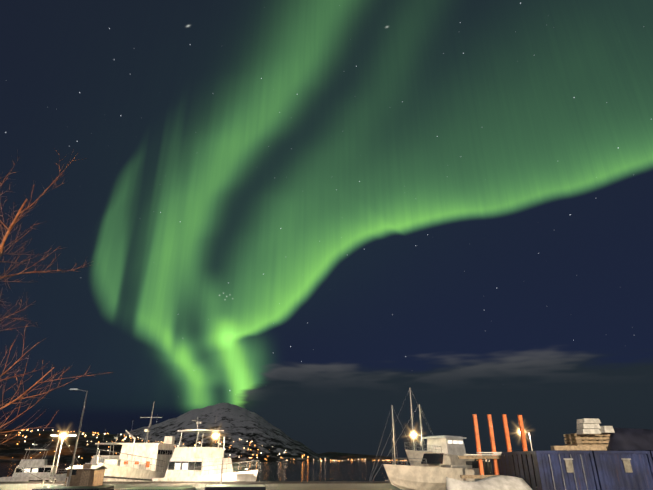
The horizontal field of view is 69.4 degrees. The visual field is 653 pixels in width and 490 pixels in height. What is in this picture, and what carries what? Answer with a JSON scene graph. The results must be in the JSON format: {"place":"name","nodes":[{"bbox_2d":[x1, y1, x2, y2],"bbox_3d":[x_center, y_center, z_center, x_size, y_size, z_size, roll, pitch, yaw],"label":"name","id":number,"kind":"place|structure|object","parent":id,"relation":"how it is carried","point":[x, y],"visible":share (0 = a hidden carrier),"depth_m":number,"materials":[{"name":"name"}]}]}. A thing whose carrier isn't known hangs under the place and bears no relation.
{"place":"outdoors","nodes":[
{"label":"outdoors","id":0,"kind":"place"},
{"bbox_2d":[0,429,245,461],"bbox_3d":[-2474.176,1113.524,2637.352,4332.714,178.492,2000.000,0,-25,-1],"label":"town hill","id":1,"kind":"structure","parent":0,"point":[85,452],"depth_m":2029.23,"materials":[{"name":"black"}]},
{"bbox_2d":[0,478,402,489],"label":"quay","id":2,"kind":"structure","parent":0,"point":[285,485],"depth_m":47.71,"materials":[{"name":"concrete"}]},
{"bbox_2d":[42,477,67,487],"bbox_3d":[-21.432,18.856,37.197,1.916,1.030,0.070,0,-25,-1],"label":"guard rail","id":3,"kind":"object","parent":2,"relation":"on","point":[54,484],"visible":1,"depth_m":37.24,"materials":[{"name":"grey metal"}]},
{"bbox_2d":[0,152,111,445],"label":"birch tree","id":4,"kind":"object","parent":2,"relation":"on","point":[9,229],"visible":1,"depth_m":7.09,"materials":[{"name":"brown plant"}]},
{"bbox_2d":[51,434,76,483],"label":"twin lamp","id":5,"kind":"object","parent":2,"relation":"on","point":[53,481],"visible":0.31,"depth_m":49.93,"materials":[{"name":"metal"}]},
{"bbox_2d":[32,486,113,489],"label":"dark car","id":6,"kind":"object","parent":2,"relation":"on","point":[80,488],"visible":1,"depth_m":13.87,"materials":[{"name":"black paint"}]},
{"bbox_2d":[67,388,87,485],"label":"tall lamp post","id":7,"kind":"object","parent":2,"relation":"on","point":[73,458],"visible":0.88,"depth_m":41.29,"materials":[{"name":"metal"}]},
{"bbox_2d":[64,464,107,485],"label":"harbour shed","id":8,"kind":"structure","parent":2,"relation":"on","point":[87,475],"depth_m":44.75,"materials":[{"name":"brown wood"}]},
{"bbox_2d":[116,487,195,489],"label":"dark car","id":9,"kind":"object","parent":2,"relation":"on","point":[163,488],"visible":1,"depth_m":13.38,"materials":[{"name":"grey"}]},
{"bbox_2d":[212,434,224,483],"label":"lamp","id":10,"kind":"object","parent":2,"relation":"on","point":[222,457],"depth_m":49.91,"materials":[{"name":"metal"}]},
{"bbox_2d":[205,484,265,489],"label":"white car","id":11,"kind":"object","parent":2,"relation":"on","point":[239,487],"visible":1,"depth_m":14.32,"materials":[{"name":"paint"}]},
{"bbox_2d":[383,453,479,489],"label":"open boat on trailer","id":12,"kind":"object","parent":2,"relation":"on","point":[437,471],"visible":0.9,"depth_m":25.91,"materials":[{"name":"white paint"}]},
{"bbox_2d":[404,435,473,466],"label":"boat cabin","id":13,"kind":"object","parent":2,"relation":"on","point":[452,448],"visible":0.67,"depth_m":47.36,"materials":[{"name":"white metal"}]},
{"bbox_2d":[458,414,527,478],"bbox_3d":[8.896,11.110,24.400,4.105,4.480,1.064,0,-25,-1],"label":"orange rack","id":14,"kind":"object","parent":2,"relation":"on","point":[494,456],"visible":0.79,"depth_m":24.92,"materials":[{"name":"metal"}]},
{"bbox_2d":[474,454,536,487],"bbox_3d":[10.461,12.971,26.150,2.440,2.550,6.105,0,-25,-1],"label":"dark container","id":15,"kind":"object","parent":2,"relation":"on","point":[485,467],"visible":0.04,"depth_m":26.12,"materials":[{"name":"metal"}]},
{"bbox_2d":[490,451,652,489],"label":"blue containers","id":16,"kind":"object","parent":2,"relation":"on","point":[592,470],"visible":0.94,"depth_m":20.13,"materials":[{"name":"metal"}]},
{"bbox_2d":[550,418,614,450],"bbox_3d":[11.578,8.746,21.693,3.226,1.310,1.839,0,-25,-1],"label":"pallet stack","id":17,"kind":"object","parent":16,"relation":"on","point":[590,434],"visible":0.83,"depth_m":21.30,"materials":[{"name":"brown wood"}]},
{"bbox_2d":[601,427,652,450],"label":"tarped load","id":18,"kind":"object","parent":16,"relation":"on","point":[626,439],"visible":0.6,"depth_m":21.17},
{"bbox_2d":[118,403,339,461],"bbox_3d":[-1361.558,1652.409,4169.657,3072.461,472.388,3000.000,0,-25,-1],"label":"snowy mountain","id":19,"kind":"structure","parent":0,"point":[235,423],"depth_m":3250.13,"materials":[{"name":"grey snow"}]},
{"bbox_2d":[0,461,490,480],"bbox_3d":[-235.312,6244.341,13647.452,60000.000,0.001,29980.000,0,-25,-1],"label":"water","id":20,"kind":"structure","parent":0,"point":[323,471],"depth_m":302.53,"materials":[{"name":"black liquid"}]},
{"bbox_2d":[0,442,66,481],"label":"cruiser","id":21,"kind":"object","parent":20,"relation":"on","point":[40,468],"visible":0.58,"depth_m":83.15,"materials":[{"name":"white paint"}]},
{"bbox_2d":[16,434,79,480],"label":"fishing boat","id":22,"kind":"object","parent":20,"relation":"on","point":[53,461],"visible":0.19,"depth_m":55.48,"materials":[{"name":"paint"}]},
{"bbox_2d":[70,434,120,464],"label":"cruiser","id":23,"kind":"object","parent":20,"relation":"on","point":[94,460],"visible":0.19,"depth_m":75.92,"materials":[{"name":"white paint"}]},
{"bbox_2d":[96,402,175,480],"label":"work vessel","id":24,"kind":"object","parent":20,"relation":"on","point":[144,461],"visible":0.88,"depth_m":65.43,"materials":[{"name":"white paint"}]},
{"bbox_2d":[152,411,258,480],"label":"motor yacht","id":25,"kind":"object","parent":20,"relation":"on","point":[195,463],"visible":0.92,"depth_m":58.65,"materials":[{"name":"white paint"}]},
{"bbox_2d":[369,405,407,479],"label":"mast","id":26,"kind":"object","parent":20,"relation":"on","point":[394,453],"visible":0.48,"depth_m":79.53,"materials":[{"name":"grey metal"}]},
{"bbox_2d":[371,388,433,480],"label":"mast","id":27,"kind":"object","parent":20,"relation":"on","point":[412,418],"visible":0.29,"depth_m":76.94,"materials":[{"name":"grey metal"}]},
{"bbox_2d":[0,0,652,457],"label":"sky","id":28,"kind":"structure","parent":0,"point":[303,216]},
{"bbox_2d":[321,452,489,460],"bbox_3d":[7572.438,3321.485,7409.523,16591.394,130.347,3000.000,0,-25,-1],"label":"shore","id":29,"kind":"structure","parent":0,"point":[338,456],"depth_m":6402.06,"materials":[{"name":"black"}]},
{"label":"ground surface","id":30,"kind":"structure","parent":0,"visible":0},
{"bbox_2d":[5,430,477,461],"bbox_3d":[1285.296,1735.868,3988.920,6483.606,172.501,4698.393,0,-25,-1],"label":"town lights","id":31,"kind":"object","parent":30,"relation":"on","point":[194,445],"visible":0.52,"depth_m":2777.93},
{"bbox_3d":[6.164,10.280,17.950,3.800,0.612,1.960,9,-26,-19],"label":"dinghy trailer","id":32,"kind":"object","parent":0,"visible":0},
{"bbox_2d":[446,475,532,489],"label":"snow pile","id":33,"kind":"object","parent":32,"relation":"on","point":[499,482],"visible":1,"depth_m":18.04,"materials":[{"name":"white snow"}]}
]}

